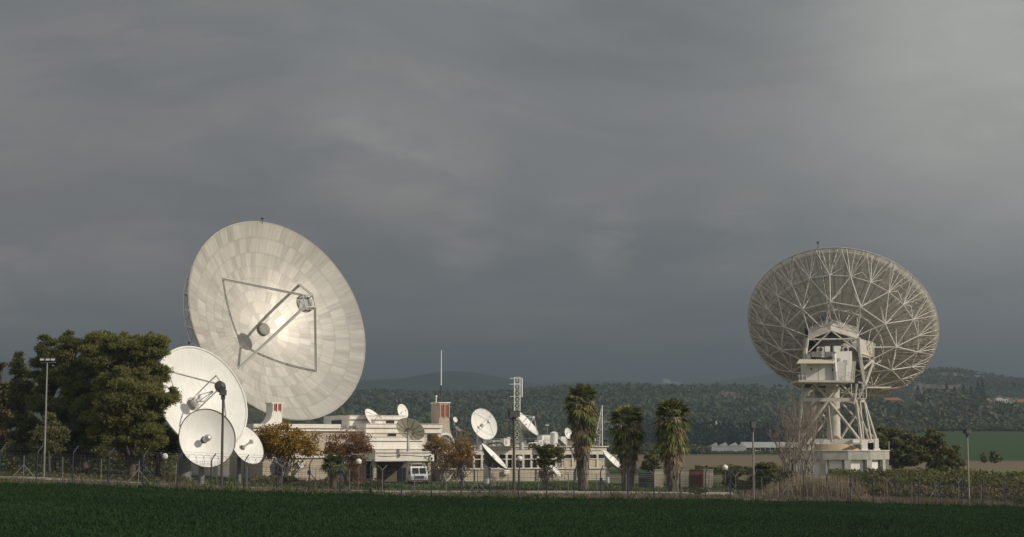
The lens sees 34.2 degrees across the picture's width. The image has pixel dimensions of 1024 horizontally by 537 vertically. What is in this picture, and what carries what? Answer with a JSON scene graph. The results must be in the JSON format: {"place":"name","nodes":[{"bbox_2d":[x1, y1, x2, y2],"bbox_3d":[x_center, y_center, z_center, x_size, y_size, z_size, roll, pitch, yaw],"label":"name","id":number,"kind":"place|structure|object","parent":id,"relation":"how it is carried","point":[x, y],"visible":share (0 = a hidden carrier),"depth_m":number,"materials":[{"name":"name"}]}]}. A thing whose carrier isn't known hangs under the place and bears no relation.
{"place":"outdoors","nodes":[
{"label":"outdoors","id":0,"kind":"place"},
{"bbox_2d":[1,364,552,397],"bbox_3d":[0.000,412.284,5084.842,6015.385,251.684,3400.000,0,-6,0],"label":"distant hills","id":1,"kind":"structure","parent":0,"point":[458,380],"depth_m":4602.18,"materials":[{"name":"green plant"}]},
{"bbox_2d":[4,391,745,445],"bbox_3d":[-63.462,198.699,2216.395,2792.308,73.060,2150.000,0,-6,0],"label":"wooded ridge","id":2,"kind":"structure","parent":0,"point":[258,418],"depth_m":1698.12,"materials":[{"name":"green plant"}]},
{"bbox_2d":[283,382,898,443],"bbox_3d":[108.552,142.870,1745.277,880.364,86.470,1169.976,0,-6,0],"label":"ridge forest","id":3,"kind":"object","parent":2,"relation":"on","point":[544,406],"visible":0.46,"depth_m":1652.91,"materials":[{"name":"green plant"}]},
{"bbox_2d":[0,431,1023,536],"bbox_3d":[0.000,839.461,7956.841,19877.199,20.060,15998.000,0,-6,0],"label":"ground","id":4,"kind":"structure","parent":0,"point":[1008,446],"depth_m":405.05,"materials":[{"name":"green plant"}]},
{"bbox_2d":[0,361,15,453],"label":"broadleaf tree","id":5,"kind":"object","parent":4,"relation":"on","point":[5,415],"visible":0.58,"depth_m":170.78,"materials":[{"name":"green plant"}]},
{"bbox_2d":[1,350,40,470],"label":"conifer tree","id":6,"kind":"object","parent":4,"relation":"on","point":[24,421],"visible":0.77,"depth_m":166.73,"materials":[{"name":"green plant"}]},
{"bbox_2d":[23,333,71,470],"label":"pine tree","id":7,"kind":"object","parent":4,"relation":"on","point":[35,403],"visible":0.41,"depth_m":163.98,"materials":[{"name":"green plant"}]},
{"bbox_2d":[40,358,55,476],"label":"floodlight pole","id":8,"kind":"object","parent":4,"relation":"on","point":[46,391],"visible":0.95,"depth_m":145.50,"materials":[{"name":"metal"}]},
{"bbox_2d":[28,412,71,477],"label":"young pine","id":9,"kind":"object","parent":4,"relation":"on","point":[55,434],"visible":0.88,"depth_m":150.73,"materials":[{"name":"green plant"}]},
{"bbox_2d":[47,329,115,474],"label":"pine tree","id":10,"kind":"object","parent":4,"relation":"on","point":[71,374],"visible":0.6,"depth_m":160.67,"materials":[{"name":"green plant"}]},
{"bbox_2d":[0,432,178,474],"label":"background thicket","id":11,"kind":"object","parent":4,"relation":"on","point":[6,457],"visible":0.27,"depth_m":197.63,"materials":[{"name":"green plant"}]},
{"bbox_2d":[0,467,189,483],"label":"undergrowth","id":12,"kind":"object","parent":4,"relation":"on","point":[123,475],"visible":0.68,"depth_m":156.37,"materials":[{"name":"green plant"}]},
{"bbox_2d":[76,330,181,479],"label":"pine tree","id":13,"kind":"object","parent":4,"relation":"on","point":[132,400],"visible":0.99,"depth_m":155.75,"materials":[{"name":"green plant"}]},
{"bbox_2d":[149,415,178,475],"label":"pine tree","id":14,"kind":"object","parent":4,"relation":"on","point":[172,447],"visible":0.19,"depth_m":166.35,"materials":[{"name":"green plant"}]},
{"bbox_2d":[160,342,247,480],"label":"dish antenna","id":15,"kind":"object","parent":4,"relation":"on","point":[200,378],"visible":0.67,"depth_m":164.48,"materials":[{"name":"white paint"}]},
{"bbox_2d":[178,409,235,484],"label":"dish antenna","id":16,"kind":"object","parent":4,"relation":"on","point":[200,431],"visible":0.94,"depth_m":151.75,"materials":[{"name":"white paint"}]},
{"bbox_2d":[219,390,226,486],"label":"floodlight pole","id":17,"kind":"object","parent":4,"relation":"on","point":[222,393],"visible":0.87,"depth_m":136.28,"materials":[{"name":"grey metal"}]},
{"bbox_2d":[234,426,263,482],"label":"dish antenna","id":18,"kind":"object","parent":4,"relation":"on","point":[249,442],"visible":0.72,"depth_m":167.70,"materials":[{"name":"white paint"}]},
{"bbox_2d":[183,218,365,476],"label":"giant dish antenna","id":19,"kind":"object","parent":4,"relation":"on","point":[274,313],"visible":0.93,"depth_m":251.58,"materials":[{"name":"white paint"}]},
{"bbox_2d":[270,458,289,476],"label":"bush","id":20,"kind":"object","parent":4,"relation":"on","point":[275,468],"visible":0.25,"depth_m":190.09,"materials":[{"name":"green plant"}]},
{"bbox_2d":[253,421,323,484],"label":"ochre tree","id":21,"kind":"object","parent":4,"relation":"on","point":[274,444],"visible":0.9,"depth_m":174.55,"materials":[{"name":"orange plant"}]},
{"bbox_2d":[282,475,298,481],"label":"bush","id":22,"kind":"object","parent":4,"relation":"on","point":[289,478],"visible":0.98,"depth_m":170.15,"materials":[{"name":"green plant"}]},
{"bbox_2d":[250,474,380,487],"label":"yard undergrowth","id":23,"kind":"object","parent":4,"relation":"on","point":[301,480],"visible":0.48,"depth_m":182.24,"materials":[{"name":"green plant"}]},
{"bbox_2d":[319,451,347,488],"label":"short palm","id":24,"kind":"object","parent":4,"relation":"on","point":[327,467],"visible":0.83,"depth_m":170.38,"materials":[{"name":"green plant"}]},
{"bbox_2d":[318,427,374,485],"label":"tree","id":25,"kind":"object","parent":4,"relation":"on","point":[361,447],"visible":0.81,"depth_m":180.56,"materials":[{"name":"brown plant"}]},
{"bbox_2d":[1,476,732,494],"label":"kerb","id":26,"kind":"structure","parent":4,"relation":"on","point":[587,492],"depth_m":153.19,"materials":[{"name":"concrete"}]},
{"bbox_2d":[407,463,428,483],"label":"van","id":27,"kind":"object","parent":4,"relation":"on","point":[422,474],"visible":0.79,"depth_m":196.04,"materials":[{"name":"white paint"}]},
{"bbox_2d":[229,402,608,481],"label":"station building","id":28,"kind":"structure","parent":4,"relation":"on","point":[389,442],"depth_m":213.55,"materials":[{"name":"beige paint"}]},
{"bbox_2d":[365,409,382,422],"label":"roof dish","id":29,"kind":"object","parent":28,"relation":"on","point":[369,412],"visible":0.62,"depth_m":216.13,"materials":[{"name":"white paint"}]},
{"bbox_2d":[398,468,405,480],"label":"porch door","id":30,"kind":"structure","parent":28,"relation":"in","point":[404,469],"depth_m":211.75,"materials":[{"name":"black glass"}]},
{"bbox_2d":[397,404,407,417],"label":"roof dish","id":31,"kind":"object","parent":28,"relation":"on","point":[402,409],"visible":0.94,"depth_m":220.56,"materials":[{"name":"white paint"}]},
{"bbox_2d":[396,418,424,451],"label":"roof dish","id":32,"kind":"object","parent":28,"relation":"on","point":[410,429],"visible":1,"depth_m":202.38,"materials":[{"name":"white metal"}]},
{"bbox_2d":[435,350,441,402],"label":"whip antenna","id":33,"kind":"object","parent":28,"relation":"on","point":[441,382],"visible":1,"depth_m":220.63,"materials":[{"name":"metal"}]},
{"bbox_2d":[472,455,480,467],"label":"window","id":34,"kind":"structure","parent":28,"relation":"in","point":[478,458],"depth_m":214.93,"materials":[{"name":"beige glass"}]},
{"bbox_2d":[471,409,496,449],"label":"roof dish","id":35,"kind":"object","parent":28,"relation":"on","point":[484,423],"visible":1,"depth_m":211.37,"materials":[{"name":"white paint"}]},
{"bbox_2d":[500,438,510,445],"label":"roof unit","id":36,"kind":"structure","parent":28,"relation":"on","point":[505,441],"depth_m":218.82,"materials":[{"name":"white paint"}]},
{"bbox_2d":[505,455,511,467],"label":"window","id":37,"kind":"structure","parent":28,"relation":"in","point":[508,457],"depth_m":216.67,"materials":[{"name":"beige concrete"}]},
{"bbox_2d":[510,377,522,445],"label":"lattice tower","id":38,"kind":"structure","parent":28,"relation":"on","point":[518,384],"depth_m":221.17,"materials":[{"name":"grey metal"}]},
{"bbox_2d":[511,455,521,467],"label":"window","id":39,"kind":"structure","parent":28,"relation":"in","point":[516,461],"depth_m":217.15,"materials":[{"name":"beige glass"}]},
{"bbox_2d":[521,455,530,467],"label":"window","id":40,"kind":"structure","parent":28,"relation":"in","point":[526,459],"depth_m":217.73,"materials":[{"name":"beige concrete"}]},
{"bbox_2d":[518,412,537,449],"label":"roof dish","id":41,"kind":"object","parent":28,"relation":"on","point":[526,423],"visible":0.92,"depth_m":214.98,"materials":[{"name":"white paint"}]},
{"bbox_2d":[530,455,535,467],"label":"window","id":42,"kind":"structure","parent":28,"relation":"in","point":[531,456],"depth_m":218.13,"materials":[{"name":"beige concrete"}]},
{"bbox_2d":[536,435,558,444],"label":"roof unit","id":43,"kind":"structure","parent":28,"relation":"on","point":[546,438],"depth_m":224.50,"materials":[{"name":"white paint"}]},
{"bbox_2d":[550,432,557,445],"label":"water tank","id":44,"kind":"object","parent":28,"relation":"on","point":[553,438],"visible":0.85,"depth_m":221.19,"materials":[{"name":"white paint"}]},
{"bbox_2d":[561,454,571,467],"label":"window","id":45,"kind":"structure","parent":28,"relation":"in","point":[567,462],"depth_m":219.98,"materials":[{"name":"beige glass"}]},
{"bbox_2d":[565,428,571,449],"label":"roof dish","id":46,"kind":"object","parent":28,"relation":"on","point":[568,432],"visible":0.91,"depth_m":217.04,"materials":[{"name":"white paint"}]},
{"bbox_2d":[589,454,596,466],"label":"window","id":47,"kind":"structure","parent":28,"relation":"in","point":[593,458],"depth_m":221.59,"materials":[{"name":"beige concrete"}]},
{"bbox_2d":[596,454,604,466],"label":"window","id":48,"kind":"structure","parent":28,"relation":"in","point":[600,457],"depth_m":221.97,"materials":[{"name":"beige glass"}]},
{"bbox_2d":[593,405,617,447],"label":"roof mast","id":49,"kind":"object","parent":28,"relation":"on","point":[601,423],"visible":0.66,"depth_m":218.11,"materials":[{"name":"metal"}]},
{"bbox_2d":[419,433,462,487],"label":"brown tree","id":50,"kind":"object","parent":4,"relation":"on","point":[439,444],"visible":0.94,"depth_m":176.69,"materials":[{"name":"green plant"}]},
{"bbox_2d":[439,433,454,480],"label":"yard dish","id":51,"kind":"object","parent":4,"relation":"on","point":[448,437],"visible":0.16,"depth_m":206.29,"materials":[{"name":"white paint"}]},
{"bbox_2d":[431,430,477,485],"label":"brown tree","id":52,"kind":"object","parent":4,"relation":"on","point":[463,449],"visible":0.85,"depth_m":178.25,"materials":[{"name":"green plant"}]},
{"bbox_2d":[180,474,786,491],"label":"lawn grass","id":53,"kind":"structure","parent":4,"relation":"on","point":[509,486],"depth_m":176.33,"materials":[{"name":"green plant"}]},
{"bbox_2d":[483,468,505,485],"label":"bare tree","id":54,"kind":"object","parent":4,"relation":"on","point":[495,477],"visible":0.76,"depth_m":182.92,"materials":[{"name":"grey plant"}]},
{"bbox_2d":[482,443,507,483],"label":"yard dish","id":55,"kind":"object","parent":4,"relation":"on","point":[491,455],"visible":0.94,"depth_m":201.34,"materials":[{"name":"white paint"}]},
{"bbox_2d":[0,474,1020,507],"bbox_3d":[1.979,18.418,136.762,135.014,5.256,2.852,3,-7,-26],"label":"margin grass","id":56,"kind":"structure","parent":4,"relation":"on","point":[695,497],"depth_m":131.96,"materials":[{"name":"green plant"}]},
{"bbox_2d":[0,482,1023,536],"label":"crop","id":57,"kind":"object","parent":4,"relation":"on","point":[604,517],"visible":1,"depth_m":101.43,"materials":[{"name":"green plant"}]},
{"bbox_2d":[0,444,1023,505],"bbox_3d":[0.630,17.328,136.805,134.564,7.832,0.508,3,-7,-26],"label":"security fence","id":58,"kind":"object","parent":4,"relation":"on","point":[518,482],"visible":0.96,"depth_m":134.89,"materials":[{"name":"metal"}]},
{"bbox_2d":[0,475,1023,506],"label":"dry weeds","id":59,"kind":"object","parent":4,"relation":"on","point":[633,495],"visible":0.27,"depth_m":144.71,"materials":[{"name":"brown plant"}]},
{"bbox_2d":[508,411,519,491],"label":"floodlight pole","id":60,"kind":"object","parent":4,"relation":"on","point":[513,414],"visible":0.87,"depth_m":149.06,"materials":[{"name":"grey metal"}]},
{"bbox_2d":[528,442,565,489],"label":"tree","id":61,"kind":"object","parent":4,"relation":"on","point":[545,453],"visible":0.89,"depth_m":174.60,"materials":[{"name":"green plant"}]},
{"bbox_2d":[561,382,601,490],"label":"fan palm","id":62,"kind":"object","parent":4,"relation":"on","point":[582,416],"visible":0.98,"depth_m":170.39,"materials":[{"name":"green plant"}]},
{"bbox_2d":[603,450,619,482],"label":"yard dish","id":63,"kind":"object","parent":4,"relation":"on","point":[612,462],"visible":0.84,"depth_m":203.57,"materials":[{"name":"white paint"}]},
{"bbox_2d":[607,403,647,491],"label":"fan palm","id":64,"kind":"object","parent":4,"relation":"on","point":[628,438],"visible":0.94,"depth_m":164.31,"materials":[{"name":"green plant"}]},
{"bbox_2d":[639,471,652,487],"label":"metal gate","id":65,"kind":"structure","parent":4,"relation":"on","point":[643,474],"depth_m":179.64,"materials":[{"name":"metal"}]},
{"bbox_2d":[638,452,661,470],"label":"bush","id":66,"kind":"object","parent":4,"relation":"on","point":[649,464],"visible":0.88,"depth_m":188.32,"materials":[{"name":"green plant"}]},
{"bbox_2d":[595,442,710,453],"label":"field scrub","id":67,"kind":"object","parent":4,"relation":"on","point":[692,447],"visible":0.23,"depth_m":747.14,"materials":[{"name":"green plant"}]},
{"bbox_2d":[653,469,663,488],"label":"boundary wall","id":68,"kind":"structure","parent":4,"relation":"on","point":[658,480],"depth_m":178.62,"materials":[{"name":"beige paint"}]},
{"bbox_2d":[650,397,695,491],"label":"fan palm","id":69,"kind":"object","parent":4,"relation":"on","point":[671,430],"visible":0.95,"depth_m":162.28,"materials":[{"name":"green plant"}]},
{"bbox_2d":[679,469,688,485],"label":"boundary wall","id":70,"kind":"structure","parent":4,"relation":"on","point":[683,478],"depth_m":182.60,"materials":[{"name":"beige paint"}]},
{"bbox_2d":[689,469,702,487],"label":"boundary wall","id":71,"kind":"structure","parent":4,"relation":"on","point":[696,472],"depth_m":182.90,"materials":[{"name":"red brick"}]},
{"bbox_2d":[689,485,707,494],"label":"bush","id":72,"kind":"object","parent":4,"relation":"on","point":[699,490],"visible":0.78,"depth_m":156.33,"materials":[{"name":"green plant"}]},
{"bbox_2d":[703,469,713,487],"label":"boundary wall","id":73,"kind":"structure","parent":4,"relation":"on","point":[709,472],"depth_m":182.13,"materials":[{"name":"beige paint"}]},
{"bbox_2d":[721,470,745,489],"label":"bush","id":74,"kind":"object","parent":4,"relation":"on","point":[740,473],"visible":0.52,"depth_m":176.27,"materials":[{"name":"green plant"}]},
{"bbox_2d":[694,464,782,474],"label":"undergrowth","id":75,"kind":"object","parent":4,"relation":"on","point":[719,470],"visible":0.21,"depth_m":267.06,"materials":[{"name":"green plant"}]},
{"bbox_2d":[632,415,853,445],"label":"cypress belt","id":76,"kind":"object","parent":4,"relation":"on","point":[704,434],"visible":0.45,"depth_m":1127.92,"materials":[{"name":"green plant"}]},
{"bbox_2d":[707,442,797,451],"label":"greenhouse","id":77,"kind":"object","parent":4,"relation":"on","point":[743,446],"visible":0.43,"depth_m":859.26,"materials":[{"name":"plastic"}]},
{"bbox_2d":[736,475,769,492],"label":"bush","id":78,"kind":"object","parent":4,"relation":"on","point":[749,479],"visible":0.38,"depth_m":169.54,"materials":[{"name":"green plant"}]},
{"bbox_2d":[749,421,756,498],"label":"floodlight pole","id":79,"kind":"object","parent":4,"relation":"on","point":[752,425],"visible":0.87,"depth_m":154.99,"materials":[{"name":"metal"}]},
{"bbox_2d":[751,461,778,487],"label":"bush","id":80,"kind":"object","parent":4,"relation":"on","point":[764,469],"visible":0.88,"depth_m":168.07,"materials":[{"name":"green plant"}]},
{"bbox_2d":[703,444,856,453],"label":"field scrub","id":81,"kind":"object","parent":4,"relation":"on","point":[747,452],"visible":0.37,"depth_m":759.66,"materials":[{"name":"green plant"}]},
{"bbox_2d":[773,424,794,471],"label":"bare tree","id":82,"kind":"object","parent":4,"relation":"on","point":[784,452],"visible":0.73,"depth_m":179.35,"materials":[{"name":"brown plant"}]},
{"bbox_2d":[773,470,798,485],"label":"bush","id":83,"kind":"object","parent":4,"relation":"on","point":[786,473],"visible":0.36,"depth_m":170.50,"materials":[{"name":"green plant"}]},
{"bbox_2d":[766,398,813,470],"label":"bare tree","id":84,"kind":"object","parent":4,"relation":"on","point":[788,466],"visible":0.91,"depth_m":175.12,"materials":[{"name":"brown plant"}]},
{"bbox_2d":[773,386,826,478],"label":"bare tree","id":85,"kind":"object","parent":4,"relation":"on","point":[802,446],"visible":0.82,"depth_m":176.25,"materials":[{"name":"brown plant"}]},
{"bbox_2d":[786,397,827,476],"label":"bare tree","id":86,"kind":"object","parent":4,"relation":"on","point":[813,438],"visible":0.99,"depth_m":173.54,"materials":[{"name":"brown plant"}]},
{"bbox_2d":[778,409,836,476],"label":"bare tree","id":87,"kind":"object","parent":4,"relation":"on","point":[805,441],"visible":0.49,"depth_m":178.02,"materials":[{"name":"brown plant"}]},
{"bbox_2d":[741,472,886,499],"bbox_3d":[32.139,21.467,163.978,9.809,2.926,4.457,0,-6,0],"label":"dry reeds","id":88,"kind":"object","parent":4,"relation":"on","point":[819,483],"visible":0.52,"depth_m":162.66,"materials":[{"name":"brown plant"}]},
{"bbox_2d":[748,241,938,475],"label":"giant dish antenna","id":89,"kind":"object","parent":4,"relation":"on","point":[835,326],"visible":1,"depth_m":260.37,"materials":[{"name":"white paint"}]},
{"bbox_2d":[864,425,926,468],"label":"broadleaf tree","id":90,"kind":"object","parent":4,"relation":"on","point":[898,448],"visible":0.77,"depth_m":296.39,"materials":[{"name":"green plant"}]},
{"bbox_2d":[828,465,1023,489],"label":"shrubbery","id":91,"kind":"object","parent":4,"relation":"on","point":[932,475],"visible":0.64,"depth_m":185.56,"materials":[{"name":"green plant"}]},
{"bbox_2d":[828,479,1023,501],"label":"undergrowth","id":92,"kind":"object","parent":4,"relation":"on","point":[994,492],"visible":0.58,"depth_m":172.34,"materials":[{"name":"brown plant"}]},
{"bbox_2d":[910,428,958,471],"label":"broadleaf tree","id":93,"kind":"object","parent":4,"relation":"on","point":[935,452],"visible":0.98,"depth_m":259.52,"materials":[{"name":"green plant"}]},
{"bbox_2d":[881,417,1023,432],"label":"field edge scrub","id":94,"kind":"object","parent":4,"relation":"on","point":[976,425],"visible":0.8,"depth_m":1038.73,"materials":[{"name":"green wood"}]},
{"bbox_2d":[947,445,966,470],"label":"round bush","id":95,"kind":"object","parent":4,"relation":"on","point":[962,462],"visible":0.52,"depth_m":277.66,"materials":[{"name":"green plant"}]},
{"bbox_2d":[962,429,971,501],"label":"floodlight pole","id":96,"kind":"object","parent":4,"relation":"on","point":[967,432],"visible":0.87,"depth_m":160.85,"materials":[{"name":"metal"}]},
{"bbox_2d":[980,452,988,462],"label":"young tree","id":97,"kind":"object","parent":4,"relation":"on","point":[983,458],"visible":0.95,"depth_m":396.99,"materials":[{"name":"green plant"}]},
{"bbox_2d":[989,450,1002,462],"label":"young tree","id":98,"kind":"object","parent":4,"relation":"on","point":[993,457],"visible":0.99,"depth_m":392.09,"materials":[{"name":"green plant"}]},
{"bbox_2d":[0,0,1023,383],"label":"sky","id":99,"kind":"structure","parent":0,"point":[534,191],"materials":[{"name":"grey"}]},
{"bbox_2d":[542,372,1016,389],"bbox_3d":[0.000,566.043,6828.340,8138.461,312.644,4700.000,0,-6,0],"label":"mountain","id":100,"kind":"structure","parent":0,"point":[769,380],"depth_m":6180.37,"materials":[{"name":"green plant"}]},
{"bbox_2d":[662,379,680,383],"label":"hilltop building","id":101,"kind":"structure","parent":100,"relation":"on","point":[666,381],"depth_m":6439.32,"materials":[{"name":"grey glass"}]},
{"bbox_2d":[896,372,1023,403],"bbox_3d":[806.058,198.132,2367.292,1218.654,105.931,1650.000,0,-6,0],"label":"rocky hill","id":102,"kind":"structure","parent":0,"point":[919,384],"depth_m":2101.38,"materials":[{"name":"green plant"}]},
{"bbox_2d":[885,366,1023,401],"bbox_3d":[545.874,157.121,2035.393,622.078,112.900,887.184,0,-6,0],"label":"hill forest","id":103,"kind":"object","parent":102,"relation":"on","point":[1015,385],"visible":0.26,"depth_m":2134.31,"materials":[{"name":"green plant"}]},
{"bbox_3d":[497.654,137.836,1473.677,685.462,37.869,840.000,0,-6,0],"label":"wooded slope","id":104,"kind":"structure","parent":0,"visible":0},
{"bbox_2d":[883,398,903,401],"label":"village house","id":105,"kind":"structure","parent":104,"relation":"on","point":[893,399],"depth_m":1427.16,"materials":[{"name":"beige paint"}]},
{"bbox_2d":[782,387,1023,441],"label":"slope forest","id":106,"kind":"object","parent":104,"relation":"on","point":[939,404],"visible":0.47,"depth_m":1228.48,"materials":[{"name":"green plant"}]},
{"bbox_2d":[914,385,920,401],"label":"cypress tree","id":107,"kind":"object","parent":104,"relation":"on","point":[916,392],"visible":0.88,"depth_m":1416.56,"materials":[{"name":"green plant"}]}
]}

